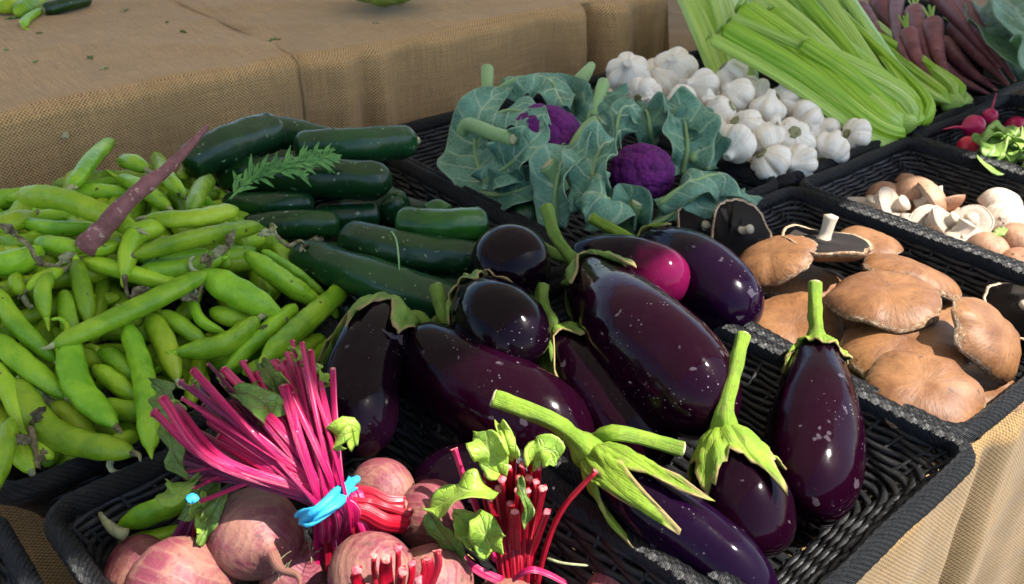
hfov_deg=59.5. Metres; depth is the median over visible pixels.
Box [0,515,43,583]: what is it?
wicker basket
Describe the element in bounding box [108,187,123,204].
broad bean
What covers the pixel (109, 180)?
broad bean
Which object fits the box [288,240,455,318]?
zucchini
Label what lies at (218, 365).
broad bean
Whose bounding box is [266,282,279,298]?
broad bean
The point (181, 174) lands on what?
broad bean
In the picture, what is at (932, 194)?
brown mushroom
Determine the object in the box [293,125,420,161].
cucumber
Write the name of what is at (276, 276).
broad bean
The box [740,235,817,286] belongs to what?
portobello mushroom
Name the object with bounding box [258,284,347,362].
broad bean
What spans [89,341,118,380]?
broad bean
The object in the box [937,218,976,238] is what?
brown mushroom
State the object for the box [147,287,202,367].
broad bean
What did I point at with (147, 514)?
broad bean
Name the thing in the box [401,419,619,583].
beet bunch
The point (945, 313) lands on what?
portobello mushroom
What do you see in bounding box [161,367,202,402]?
broad bean
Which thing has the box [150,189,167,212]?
broad bean
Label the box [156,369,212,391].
broad bean
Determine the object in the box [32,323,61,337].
broad bean
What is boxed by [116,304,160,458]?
broad bean
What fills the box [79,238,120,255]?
broad bean
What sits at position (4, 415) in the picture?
broad bean
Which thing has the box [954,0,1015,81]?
purple carrot
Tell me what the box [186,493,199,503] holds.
rubber scrap
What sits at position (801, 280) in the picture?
portobello mushroom
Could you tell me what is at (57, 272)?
broad bean
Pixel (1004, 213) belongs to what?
brown mushroom
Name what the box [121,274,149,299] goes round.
dried stalk
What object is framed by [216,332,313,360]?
broad bean
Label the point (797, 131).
garlic bulb
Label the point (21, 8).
broad bean
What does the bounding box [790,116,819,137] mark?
garlic bulb
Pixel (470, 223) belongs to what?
cucumber
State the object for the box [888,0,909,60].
purple carrot
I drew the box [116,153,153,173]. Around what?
broad bean
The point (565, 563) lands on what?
straw
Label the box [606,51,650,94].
garlic bulb
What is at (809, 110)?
garlic bulb
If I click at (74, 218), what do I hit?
broad bean
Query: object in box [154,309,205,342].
broad bean
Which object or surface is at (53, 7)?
cucumber
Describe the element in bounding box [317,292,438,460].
eggplant
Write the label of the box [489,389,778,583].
eggplant
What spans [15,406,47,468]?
dried stalk
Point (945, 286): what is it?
portobello mushroom
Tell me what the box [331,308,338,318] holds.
broad bean
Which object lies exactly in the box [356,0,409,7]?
pale cabbage
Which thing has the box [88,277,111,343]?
broad bean
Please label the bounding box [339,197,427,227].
cucumber
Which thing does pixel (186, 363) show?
broad bean
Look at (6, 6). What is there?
broad bean
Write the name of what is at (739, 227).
portobello mushroom
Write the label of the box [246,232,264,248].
broad bean
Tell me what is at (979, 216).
brown mushroom
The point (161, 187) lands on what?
broad bean
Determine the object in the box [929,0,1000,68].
purple carrot
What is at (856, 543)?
wicker basket
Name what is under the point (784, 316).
portobello mushroom
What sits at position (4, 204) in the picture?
broad bean
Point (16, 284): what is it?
broad bean
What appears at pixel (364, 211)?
cucumber
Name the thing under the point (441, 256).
cucumber
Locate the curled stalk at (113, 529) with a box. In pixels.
[98,511,129,540]
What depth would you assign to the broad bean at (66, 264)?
0.87 m
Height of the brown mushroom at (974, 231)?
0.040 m
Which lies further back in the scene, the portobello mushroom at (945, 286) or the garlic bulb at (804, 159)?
the garlic bulb at (804, 159)
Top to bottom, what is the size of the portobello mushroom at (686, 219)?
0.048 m
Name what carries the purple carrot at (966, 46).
in the wicker basket at (1015, 88)
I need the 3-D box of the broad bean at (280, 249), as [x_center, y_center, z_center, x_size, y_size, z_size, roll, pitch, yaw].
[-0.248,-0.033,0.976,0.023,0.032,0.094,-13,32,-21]
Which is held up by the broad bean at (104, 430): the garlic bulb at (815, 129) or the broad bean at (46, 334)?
the broad bean at (46, 334)
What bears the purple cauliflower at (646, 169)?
in the wicker basket at (432, 132)
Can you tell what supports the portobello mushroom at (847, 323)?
in the wicker basket at (782, 208)
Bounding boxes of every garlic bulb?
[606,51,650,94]
[628,77,662,102]
[647,59,653,64]
[650,67,678,95]
[654,46,698,78]
[667,77,684,96]
[667,84,696,100]
[684,68,719,105]
[706,95,736,123]
[716,59,747,90]
[719,124,756,163]
[721,78,755,111]
[721,118,726,125]
[728,109,761,131]
[747,75,758,81]
[748,89,786,121]
[750,78,769,98]
[750,144,791,178]
[752,117,785,153]
[774,84,799,117]
[780,117,815,148]
[786,143,817,177]
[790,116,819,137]
[792,98,824,125]
[815,129,849,163]
[820,117,841,132]
[841,118,871,148]
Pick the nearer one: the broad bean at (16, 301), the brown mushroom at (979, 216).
the broad bean at (16, 301)
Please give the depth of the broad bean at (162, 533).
0.71 m
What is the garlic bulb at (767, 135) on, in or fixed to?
on the garlic bulb
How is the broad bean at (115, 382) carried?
on the broad bean
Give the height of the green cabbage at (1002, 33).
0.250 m
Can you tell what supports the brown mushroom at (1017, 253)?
in the wicker basket at (954, 171)
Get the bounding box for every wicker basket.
[0,263,334,517]
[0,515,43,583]
[43,389,714,583]
[190,159,571,328]
[398,93,778,245]
[535,276,975,583]
[588,72,881,189]
[687,186,1023,468]
[688,49,974,155]
[798,137,1023,295]
[902,0,948,34]
[911,94,1023,198]
[961,49,1023,105]
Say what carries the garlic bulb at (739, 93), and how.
on the garlic bulb
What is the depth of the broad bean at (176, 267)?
0.85 m
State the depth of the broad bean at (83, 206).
0.86 m
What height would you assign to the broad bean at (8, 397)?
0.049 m
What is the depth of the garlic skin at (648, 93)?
1.32 m
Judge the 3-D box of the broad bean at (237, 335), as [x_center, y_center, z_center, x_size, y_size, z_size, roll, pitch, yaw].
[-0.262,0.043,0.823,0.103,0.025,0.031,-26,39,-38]
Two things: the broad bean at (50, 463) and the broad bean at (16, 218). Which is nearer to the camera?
the broad bean at (50, 463)
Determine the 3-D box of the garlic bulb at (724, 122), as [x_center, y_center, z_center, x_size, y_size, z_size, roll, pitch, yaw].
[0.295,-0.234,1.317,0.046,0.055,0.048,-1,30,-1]
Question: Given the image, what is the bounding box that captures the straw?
[546,557,587,566]
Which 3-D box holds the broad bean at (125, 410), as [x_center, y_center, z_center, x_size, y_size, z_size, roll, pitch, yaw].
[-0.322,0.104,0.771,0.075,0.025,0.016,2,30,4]
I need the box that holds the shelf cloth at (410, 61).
[176,0,668,127]
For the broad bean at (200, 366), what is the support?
on the broad bean at (184, 375)
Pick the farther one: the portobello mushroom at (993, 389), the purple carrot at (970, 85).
the purple carrot at (970, 85)
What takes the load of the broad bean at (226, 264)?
on the broad bean at (237, 251)
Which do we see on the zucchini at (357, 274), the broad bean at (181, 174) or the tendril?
the tendril
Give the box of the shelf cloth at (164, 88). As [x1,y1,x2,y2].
[0,0,308,188]
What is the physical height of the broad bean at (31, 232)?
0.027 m
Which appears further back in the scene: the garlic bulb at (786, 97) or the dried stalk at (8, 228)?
the garlic bulb at (786, 97)
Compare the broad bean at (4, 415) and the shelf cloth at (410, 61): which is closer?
the broad bean at (4, 415)
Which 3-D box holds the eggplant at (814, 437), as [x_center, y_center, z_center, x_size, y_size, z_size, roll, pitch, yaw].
[0.275,0.099,0.804,0.085,0.128,0.239,9,31,15]
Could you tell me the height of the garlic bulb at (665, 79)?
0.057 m
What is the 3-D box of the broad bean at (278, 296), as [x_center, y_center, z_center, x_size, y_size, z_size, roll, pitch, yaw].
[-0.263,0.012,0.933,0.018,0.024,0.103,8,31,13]
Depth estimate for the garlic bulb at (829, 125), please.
1.36 m
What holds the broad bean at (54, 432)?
in the wicker basket at (42, 491)
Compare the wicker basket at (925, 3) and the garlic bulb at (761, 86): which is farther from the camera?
the wicker basket at (925, 3)
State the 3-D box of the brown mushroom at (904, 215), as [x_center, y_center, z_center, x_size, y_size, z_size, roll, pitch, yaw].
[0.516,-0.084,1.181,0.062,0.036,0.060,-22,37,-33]
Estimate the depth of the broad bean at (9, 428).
0.69 m
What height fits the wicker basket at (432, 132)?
0.092 m
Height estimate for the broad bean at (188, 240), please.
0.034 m
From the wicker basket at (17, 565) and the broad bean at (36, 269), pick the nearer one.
the wicker basket at (17, 565)
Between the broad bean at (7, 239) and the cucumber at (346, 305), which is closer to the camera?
the broad bean at (7, 239)
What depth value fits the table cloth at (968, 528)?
0.92 m
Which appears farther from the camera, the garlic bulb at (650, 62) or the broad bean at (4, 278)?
the garlic bulb at (650, 62)
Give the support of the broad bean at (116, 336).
on the broad bean at (186, 363)
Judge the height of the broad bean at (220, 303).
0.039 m
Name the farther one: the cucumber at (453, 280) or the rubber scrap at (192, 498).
the cucumber at (453, 280)
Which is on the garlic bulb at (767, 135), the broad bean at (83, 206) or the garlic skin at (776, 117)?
the garlic skin at (776, 117)
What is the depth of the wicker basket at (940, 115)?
1.50 m
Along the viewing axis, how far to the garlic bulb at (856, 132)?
1.33 m
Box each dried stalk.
[0,223,75,267]
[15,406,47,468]
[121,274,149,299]
[179,229,235,301]
[257,222,323,252]
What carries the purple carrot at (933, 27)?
in the wicker basket at (1015, 88)
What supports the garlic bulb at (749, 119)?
on the garlic bulb
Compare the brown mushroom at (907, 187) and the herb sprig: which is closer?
the herb sprig
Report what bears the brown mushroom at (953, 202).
on the brown mushroom
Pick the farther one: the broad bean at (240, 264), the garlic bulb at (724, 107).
the garlic bulb at (724, 107)
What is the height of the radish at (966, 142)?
0.033 m
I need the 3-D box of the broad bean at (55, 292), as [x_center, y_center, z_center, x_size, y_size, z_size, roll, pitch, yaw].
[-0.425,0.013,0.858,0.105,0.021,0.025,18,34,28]
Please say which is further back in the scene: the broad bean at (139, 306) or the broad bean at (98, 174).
the broad bean at (98, 174)
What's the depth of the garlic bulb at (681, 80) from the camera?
1.47 m
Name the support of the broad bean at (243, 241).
on the broad bean at (255, 241)
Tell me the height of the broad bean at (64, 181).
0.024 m
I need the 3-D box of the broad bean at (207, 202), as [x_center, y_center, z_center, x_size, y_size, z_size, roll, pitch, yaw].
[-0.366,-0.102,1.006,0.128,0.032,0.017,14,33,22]
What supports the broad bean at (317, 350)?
in the wicker basket at (42, 491)
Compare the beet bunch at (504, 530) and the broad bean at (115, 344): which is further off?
the broad bean at (115, 344)
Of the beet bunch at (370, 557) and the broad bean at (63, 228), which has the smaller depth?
the beet bunch at (370, 557)
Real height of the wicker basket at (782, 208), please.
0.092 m
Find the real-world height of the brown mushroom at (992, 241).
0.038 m
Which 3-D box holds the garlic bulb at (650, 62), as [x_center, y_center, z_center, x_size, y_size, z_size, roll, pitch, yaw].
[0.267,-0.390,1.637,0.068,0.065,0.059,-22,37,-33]
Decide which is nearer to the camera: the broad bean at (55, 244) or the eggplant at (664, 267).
the broad bean at (55, 244)
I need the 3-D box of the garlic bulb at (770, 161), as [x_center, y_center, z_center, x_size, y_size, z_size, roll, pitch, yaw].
[0.361,-0.178,1.249,0.057,0.052,0.056,-22,37,-33]
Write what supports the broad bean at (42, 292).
on the broad bean at (92, 357)
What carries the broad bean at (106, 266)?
on the broad bean at (176, 267)
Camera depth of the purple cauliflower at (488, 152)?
1.20 m
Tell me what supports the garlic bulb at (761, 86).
on the garlic bulb
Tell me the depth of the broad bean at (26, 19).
1.51 m
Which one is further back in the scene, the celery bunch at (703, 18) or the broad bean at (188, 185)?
the celery bunch at (703, 18)
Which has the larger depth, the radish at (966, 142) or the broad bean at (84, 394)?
the radish at (966, 142)
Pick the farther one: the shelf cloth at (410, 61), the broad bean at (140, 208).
the shelf cloth at (410, 61)
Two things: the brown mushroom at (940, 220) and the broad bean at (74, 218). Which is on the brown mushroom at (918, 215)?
the brown mushroom at (940, 220)
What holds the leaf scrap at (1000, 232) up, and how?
on the brown mushroom at (992, 241)
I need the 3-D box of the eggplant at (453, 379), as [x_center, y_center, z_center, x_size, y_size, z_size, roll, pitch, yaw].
[-0.025,0.090,0.802,0.224,0.109,0.101,25,38,36]
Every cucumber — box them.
[41,0,91,14]
[179,112,285,179]
[215,156,391,200]
[222,191,313,213]
[244,209,339,240]
[263,149,296,156]
[277,116,328,150]
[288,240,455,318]
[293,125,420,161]
[316,201,379,230]
[317,282,358,321]
[337,220,474,277]
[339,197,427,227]
[363,185,410,225]
[395,206,488,240]
[423,199,450,208]
[436,276,458,283]
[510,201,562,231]
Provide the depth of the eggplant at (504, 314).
0.78 m
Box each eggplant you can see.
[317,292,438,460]
[400,282,594,450]
[411,424,685,512]
[444,269,550,362]
[470,224,550,296]
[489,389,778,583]
[535,282,677,468]
[540,203,741,440]
[545,234,689,301]
[588,212,764,330]
[687,331,796,558]
[763,280,865,528]
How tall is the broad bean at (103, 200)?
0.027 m
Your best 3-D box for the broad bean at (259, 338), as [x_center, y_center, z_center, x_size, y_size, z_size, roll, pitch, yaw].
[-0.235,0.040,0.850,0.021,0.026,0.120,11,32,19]
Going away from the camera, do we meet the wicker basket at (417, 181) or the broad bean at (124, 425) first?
the broad bean at (124, 425)
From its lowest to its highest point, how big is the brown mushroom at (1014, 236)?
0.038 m
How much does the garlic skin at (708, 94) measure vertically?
0.019 m
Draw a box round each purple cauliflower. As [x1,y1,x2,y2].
[437,61,594,210]
[529,77,762,234]
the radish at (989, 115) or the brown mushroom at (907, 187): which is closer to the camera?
the brown mushroom at (907, 187)
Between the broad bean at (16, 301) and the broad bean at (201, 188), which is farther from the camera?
the broad bean at (201, 188)
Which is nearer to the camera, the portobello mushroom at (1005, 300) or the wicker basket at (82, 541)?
the wicker basket at (82, 541)
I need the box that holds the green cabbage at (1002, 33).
[964,0,1023,89]
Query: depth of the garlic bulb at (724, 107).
1.32 m
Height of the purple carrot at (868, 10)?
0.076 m
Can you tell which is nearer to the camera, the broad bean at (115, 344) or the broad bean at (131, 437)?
the broad bean at (131, 437)
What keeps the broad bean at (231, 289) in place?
on the broad bean at (259, 338)
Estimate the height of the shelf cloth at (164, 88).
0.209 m
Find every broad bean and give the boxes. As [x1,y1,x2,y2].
[0,0,18,13]
[0,187,21,210]
[0,209,39,232]
[0,230,43,246]
[0,231,40,246]
[0,245,46,275]
[0,269,108,297]
[0,275,33,297]
[0,288,55,363]
[0,289,73,339]
[0,292,120,327]
[0,296,20,323]
[0,333,70,402]
[0,362,27,434]
[0,400,40,465]
[0,417,18,488]
[1,343,34,376]
[4,245,53,288]
[5,192,16,203]
[7,271,33,309]
[8,184,49,210]
[12,444,35,476]
[13,0,48,16]
[15,375,116,434]
[15,378,141,461]
[16,184,148,234]
[17,259,71,299]
[17,295,34,308]
[18,232,60,260]
[19,8,42,29]
[24,217,93,236]
[30,441,54,459]
[32,177,119,210]
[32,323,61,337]
[33,272,54,330]
[34,234,82,253]
[34,315,57,370]
[36,209,78,220]
[40,270,206,349]
[41,451,61,467]
[42,393,96,432]
[43,255,59,290]
[51,317,121,433]
[52,170,147,187]
[52,289,82,320]
[54,344,159,367]
[56,289,79,331]
[56,454,76,465]
[60,243,146,266]
[63,170,71,187]
[66,137,114,189]
[66,216,116,259]
[67,277,140,289]
[68,197,108,239]
[69,251,95,320]
[70,256,204,292]
[70,282,143,326]
[75,183,127,198]
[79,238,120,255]
[83,343,131,380]
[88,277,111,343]
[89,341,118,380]
[91,364,133,400]
[94,365,161,389]
[98,343,148,347]
[99,322,188,346]
[101,199,147,256]
[106,169,173,210]
[106,430,139,472]
[107,397,136,422]
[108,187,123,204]
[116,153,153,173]
[116,248,212,263]
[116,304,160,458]
[117,183,167,203]
[117,219,165,286]
[117,498,184,529]
[118,233,168,242]
[119,420,136,431]
[119,524,177,541]
[131,220,261,258]
[135,203,238,227]
[140,251,229,277]
[144,312,185,389]
[145,206,172,234]
[145,343,210,382]
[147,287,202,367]
[148,203,238,221]
[150,151,187,199]
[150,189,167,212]
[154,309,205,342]
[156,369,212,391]
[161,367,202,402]
[166,313,266,359]
[167,190,188,209]
[169,228,231,268]
[175,166,189,181]
[184,181,227,199]
[184,332,212,407]
[185,174,215,209]
[185,188,231,221]
[188,256,288,322]
[188,301,225,333]
[203,205,247,244]
[207,358,242,374]
[208,189,220,200]
[209,306,263,326]
[215,298,259,351]
[216,257,251,272]
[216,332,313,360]
[219,225,265,245]
[220,303,298,373]
[227,245,255,258]
[234,272,247,277]
[237,210,244,220]
[242,333,324,376]
[244,250,318,305]
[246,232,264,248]
[246,270,267,292]
[256,236,289,252]
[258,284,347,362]
[261,249,324,294]
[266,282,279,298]
[270,243,289,260]
[273,292,281,300]
[314,338,326,361]
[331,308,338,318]
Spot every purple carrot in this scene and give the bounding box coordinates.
[846,1,884,34]
[868,0,890,28]
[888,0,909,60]
[898,12,931,76]
[904,0,931,60]
[922,4,948,71]
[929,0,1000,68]
[931,56,990,94]
[943,16,1009,85]
[944,35,997,91]
[947,62,1001,85]
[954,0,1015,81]
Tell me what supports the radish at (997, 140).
in the wicker basket at (1007, 106)
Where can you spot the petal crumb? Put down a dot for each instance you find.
(65, 135)
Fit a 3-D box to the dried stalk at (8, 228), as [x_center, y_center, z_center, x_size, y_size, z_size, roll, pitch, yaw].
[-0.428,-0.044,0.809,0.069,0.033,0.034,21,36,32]
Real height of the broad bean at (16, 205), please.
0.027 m
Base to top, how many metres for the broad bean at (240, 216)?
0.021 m
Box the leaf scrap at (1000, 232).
[993,226,1007,236]
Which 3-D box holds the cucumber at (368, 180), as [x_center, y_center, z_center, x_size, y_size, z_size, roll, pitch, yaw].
[-0.257,-0.140,1.088,0.222,0.054,0.061,3,30,5]
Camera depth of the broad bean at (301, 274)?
0.93 m
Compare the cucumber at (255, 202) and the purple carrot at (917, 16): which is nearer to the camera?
the cucumber at (255, 202)
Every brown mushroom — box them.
[847,195,876,206]
[865,181,899,196]
[874,187,910,212]
[891,212,914,221]
[895,173,914,181]
[896,176,932,203]
[909,186,965,212]
[909,205,954,227]
[913,182,946,209]
[927,206,959,232]
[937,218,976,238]
[956,205,993,231]
[961,228,988,238]
[967,232,1009,253]
[977,187,1022,207]
[986,202,1023,230]
[1002,222,1023,247]
[1002,247,1023,261]
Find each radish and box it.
[942,115,1023,175]
[956,136,979,151]
[981,92,997,123]
[1003,116,1023,130]
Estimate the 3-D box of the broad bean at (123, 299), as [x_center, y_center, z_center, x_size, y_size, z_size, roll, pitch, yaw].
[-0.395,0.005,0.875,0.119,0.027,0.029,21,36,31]
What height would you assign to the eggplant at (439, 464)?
0.116 m
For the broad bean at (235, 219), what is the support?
on the broad bean at (240, 216)
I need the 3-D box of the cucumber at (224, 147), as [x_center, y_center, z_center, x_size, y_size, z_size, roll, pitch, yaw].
[-0.342,-0.182,1.105,0.058,0.060,0.145,20,35,31]
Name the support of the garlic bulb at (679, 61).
on the garlic bulb
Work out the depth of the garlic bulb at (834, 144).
1.28 m
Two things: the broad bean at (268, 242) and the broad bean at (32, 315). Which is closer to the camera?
the broad bean at (32, 315)
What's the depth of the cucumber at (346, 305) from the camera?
0.95 m
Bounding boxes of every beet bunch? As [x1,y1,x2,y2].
[104,339,414,583]
[327,531,473,583]
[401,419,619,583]
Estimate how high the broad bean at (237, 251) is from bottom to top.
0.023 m
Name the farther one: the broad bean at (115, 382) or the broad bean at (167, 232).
the broad bean at (167, 232)
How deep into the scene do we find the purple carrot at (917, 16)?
1.69 m
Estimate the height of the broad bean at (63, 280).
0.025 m
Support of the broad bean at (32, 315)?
on the broad bean at (4, 330)
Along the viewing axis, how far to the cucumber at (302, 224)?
1.02 m
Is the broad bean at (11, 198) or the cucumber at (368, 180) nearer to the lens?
the broad bean at (11, 198)
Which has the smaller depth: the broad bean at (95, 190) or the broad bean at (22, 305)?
the broad bean at (22, 305)
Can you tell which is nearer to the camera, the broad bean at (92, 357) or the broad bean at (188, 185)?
the broad bean at (92, 357)
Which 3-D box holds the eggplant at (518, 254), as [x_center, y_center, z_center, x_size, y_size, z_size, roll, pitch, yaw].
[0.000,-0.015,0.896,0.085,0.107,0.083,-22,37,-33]
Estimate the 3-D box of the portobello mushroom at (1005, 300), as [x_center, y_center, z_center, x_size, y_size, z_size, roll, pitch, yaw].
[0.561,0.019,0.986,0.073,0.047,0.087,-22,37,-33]
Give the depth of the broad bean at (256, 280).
0.92 m
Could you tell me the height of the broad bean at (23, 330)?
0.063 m
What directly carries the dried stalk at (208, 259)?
on the broad bean at (139, 306)
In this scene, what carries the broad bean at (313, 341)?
on the broad bean at (317, 350)
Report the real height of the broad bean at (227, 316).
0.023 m
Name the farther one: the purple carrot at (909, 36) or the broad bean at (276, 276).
the purple carrot at (909, 36)
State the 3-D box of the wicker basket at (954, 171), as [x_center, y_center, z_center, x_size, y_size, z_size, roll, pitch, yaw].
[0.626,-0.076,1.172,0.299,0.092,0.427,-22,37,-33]
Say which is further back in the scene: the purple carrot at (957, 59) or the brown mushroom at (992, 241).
the purple carrot at (957, 59)
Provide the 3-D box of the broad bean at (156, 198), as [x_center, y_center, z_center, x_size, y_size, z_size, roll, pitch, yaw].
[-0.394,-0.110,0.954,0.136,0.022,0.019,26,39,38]
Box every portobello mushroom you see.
[677,207,713,236]
[711,198,772,256]
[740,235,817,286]
[758,291,844,343]
[762,265,840,296]
[781,214,873,261]
[823,270,941,333]
[839,316,969,379]
[841,225,903,257]
[841,318,863,379]
[861,253,961,300]
[864,350,986,428]
[939,302,953,327]
[950,297,1021,382]
[964,364,1023,411]
[982,282,1023,340]
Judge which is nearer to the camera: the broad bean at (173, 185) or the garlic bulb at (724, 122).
the broad bean at (173, 185)
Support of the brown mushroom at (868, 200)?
in the wicker basket at (954, 171)
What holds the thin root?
on the broad bean at (112, 246)
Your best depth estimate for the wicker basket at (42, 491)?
0.73 m
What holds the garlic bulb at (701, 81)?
on the garlic bulb
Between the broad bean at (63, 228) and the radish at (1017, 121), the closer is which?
the broad bean at (63, 228)
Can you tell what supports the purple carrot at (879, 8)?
on the celery bunch at (947, 91)
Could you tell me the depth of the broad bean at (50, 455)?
0.72 m
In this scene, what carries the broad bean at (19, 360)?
on the broad bean at (84, 394)
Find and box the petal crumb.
[61,132,68,138]
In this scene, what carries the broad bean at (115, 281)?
in the wicker basket at (42, 491)
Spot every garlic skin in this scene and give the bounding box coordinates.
[641,88,653,101]
[702,88,719,101]
[767,113,785,124]
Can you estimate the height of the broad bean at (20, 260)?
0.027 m
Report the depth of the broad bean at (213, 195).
1.09 m
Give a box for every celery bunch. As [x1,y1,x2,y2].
[677,0,758,78]
[705,0,935,146]
[837,0,972,111]
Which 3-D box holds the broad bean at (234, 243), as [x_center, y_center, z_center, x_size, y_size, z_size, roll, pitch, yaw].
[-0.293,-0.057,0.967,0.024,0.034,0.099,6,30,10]
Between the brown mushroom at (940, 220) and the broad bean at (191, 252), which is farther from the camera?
the brown mushroom at (940, 220)
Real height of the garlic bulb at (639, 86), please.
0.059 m
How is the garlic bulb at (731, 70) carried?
on the garlic bulb
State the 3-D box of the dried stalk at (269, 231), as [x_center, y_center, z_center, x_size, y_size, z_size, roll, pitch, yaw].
[-0.233,-0.056,0.945,0.066,0.035,0.033,-5,30,-8]
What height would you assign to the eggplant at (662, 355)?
0.104 m
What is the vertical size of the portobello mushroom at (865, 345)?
0.040 m
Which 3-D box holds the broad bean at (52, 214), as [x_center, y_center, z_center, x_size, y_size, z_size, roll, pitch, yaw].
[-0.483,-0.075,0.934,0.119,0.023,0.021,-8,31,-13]
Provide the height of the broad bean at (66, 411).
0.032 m
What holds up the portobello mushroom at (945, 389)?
in the wicker basket at (782, 208)
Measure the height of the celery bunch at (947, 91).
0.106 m
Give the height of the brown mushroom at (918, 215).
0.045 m
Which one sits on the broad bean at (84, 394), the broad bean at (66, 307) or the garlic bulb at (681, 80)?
the broad bean at (66, 307)
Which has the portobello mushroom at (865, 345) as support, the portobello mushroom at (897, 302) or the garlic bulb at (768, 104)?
the portobello mushroom at (897, 302)
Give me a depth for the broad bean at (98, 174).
1.06 m
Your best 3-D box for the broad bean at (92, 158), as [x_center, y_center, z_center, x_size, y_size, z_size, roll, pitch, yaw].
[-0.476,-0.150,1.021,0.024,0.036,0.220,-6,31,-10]
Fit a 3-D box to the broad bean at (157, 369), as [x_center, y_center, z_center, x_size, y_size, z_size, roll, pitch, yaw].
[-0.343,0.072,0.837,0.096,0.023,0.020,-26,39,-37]
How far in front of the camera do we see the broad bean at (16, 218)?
0.88 m
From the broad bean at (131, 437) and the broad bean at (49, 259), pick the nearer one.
the broad bean at (131, 437)
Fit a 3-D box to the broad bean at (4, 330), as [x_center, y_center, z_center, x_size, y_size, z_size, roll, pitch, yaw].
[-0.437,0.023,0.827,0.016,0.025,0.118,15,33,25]
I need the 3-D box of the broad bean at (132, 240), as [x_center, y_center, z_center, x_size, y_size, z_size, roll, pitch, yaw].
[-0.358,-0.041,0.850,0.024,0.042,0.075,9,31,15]
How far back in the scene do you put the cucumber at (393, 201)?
1.18 m
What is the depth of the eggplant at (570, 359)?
0.77 m
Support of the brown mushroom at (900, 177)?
on the brown mushroom
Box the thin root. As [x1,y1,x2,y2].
[74,125,208,256]
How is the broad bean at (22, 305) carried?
on the broad bean at (55, 292)
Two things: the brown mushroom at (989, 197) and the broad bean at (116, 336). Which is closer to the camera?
the broad bean at (116, 336)
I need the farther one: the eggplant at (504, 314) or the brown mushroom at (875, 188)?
the brown mushroom at (875, 188)
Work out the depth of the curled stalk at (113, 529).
0.68 m
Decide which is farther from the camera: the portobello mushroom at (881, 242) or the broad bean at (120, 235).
the portobello mushroom at (881, 242)
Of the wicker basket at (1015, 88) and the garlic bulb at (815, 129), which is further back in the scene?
the wicker basket at (1015, 88)
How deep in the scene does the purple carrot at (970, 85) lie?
1.56 m
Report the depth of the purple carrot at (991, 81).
1.75 m
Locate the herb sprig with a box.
[229,142,341,198]
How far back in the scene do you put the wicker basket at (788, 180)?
1.28 m
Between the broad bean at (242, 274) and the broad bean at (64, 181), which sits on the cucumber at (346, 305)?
the broad bean at (242, 274)
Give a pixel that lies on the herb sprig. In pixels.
(309, 158)
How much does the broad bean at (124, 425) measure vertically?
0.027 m
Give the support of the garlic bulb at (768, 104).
on the garlic bulb
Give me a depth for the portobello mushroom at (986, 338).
0.84 m
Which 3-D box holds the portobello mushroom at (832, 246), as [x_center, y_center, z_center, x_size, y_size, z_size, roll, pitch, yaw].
[0.356,-0.062,1.023,0.103,0.052,0.110,-22,37,-33]
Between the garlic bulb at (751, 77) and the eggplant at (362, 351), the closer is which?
the eggplant at (362, 351)
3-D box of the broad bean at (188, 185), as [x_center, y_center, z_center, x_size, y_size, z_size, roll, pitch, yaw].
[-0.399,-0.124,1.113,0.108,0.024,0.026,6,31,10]
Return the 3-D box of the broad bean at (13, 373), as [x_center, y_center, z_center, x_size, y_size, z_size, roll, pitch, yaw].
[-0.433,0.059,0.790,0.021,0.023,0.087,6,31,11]
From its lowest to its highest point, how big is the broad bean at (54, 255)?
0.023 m
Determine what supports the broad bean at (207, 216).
on the broad bean at (243, 241)
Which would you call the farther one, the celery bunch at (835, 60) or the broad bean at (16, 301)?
the celery bunch at (835, 60)
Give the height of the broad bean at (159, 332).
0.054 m
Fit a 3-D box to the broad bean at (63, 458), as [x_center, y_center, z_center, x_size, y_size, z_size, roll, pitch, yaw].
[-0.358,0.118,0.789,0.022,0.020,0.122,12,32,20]
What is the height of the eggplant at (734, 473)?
0.133 m
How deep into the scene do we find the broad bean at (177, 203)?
0.97 m
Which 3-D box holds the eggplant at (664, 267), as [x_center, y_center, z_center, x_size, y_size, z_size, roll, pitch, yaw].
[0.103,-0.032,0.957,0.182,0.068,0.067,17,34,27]
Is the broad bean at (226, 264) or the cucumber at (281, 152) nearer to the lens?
the broad bean at (226, 264)
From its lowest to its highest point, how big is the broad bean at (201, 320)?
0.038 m
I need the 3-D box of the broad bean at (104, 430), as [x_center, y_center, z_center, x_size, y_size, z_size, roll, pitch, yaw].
[-0.396,0.098,0.789,0.134,0.032,0.018,15,33,24]
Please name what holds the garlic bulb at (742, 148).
in the wicker basket at (788, 180)
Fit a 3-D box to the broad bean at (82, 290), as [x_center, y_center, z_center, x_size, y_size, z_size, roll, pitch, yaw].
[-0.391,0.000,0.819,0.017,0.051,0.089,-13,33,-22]
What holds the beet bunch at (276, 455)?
in the wicker basket at (82, 541)
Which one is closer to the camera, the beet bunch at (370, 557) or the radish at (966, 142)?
the beet bunch at (370, 557)
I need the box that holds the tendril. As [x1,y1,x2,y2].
[391,231,399,270]
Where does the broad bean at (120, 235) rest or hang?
on the broad bean
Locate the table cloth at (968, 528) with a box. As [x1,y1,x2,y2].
[0,0,1023,583]
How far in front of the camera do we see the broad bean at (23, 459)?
0.71 m

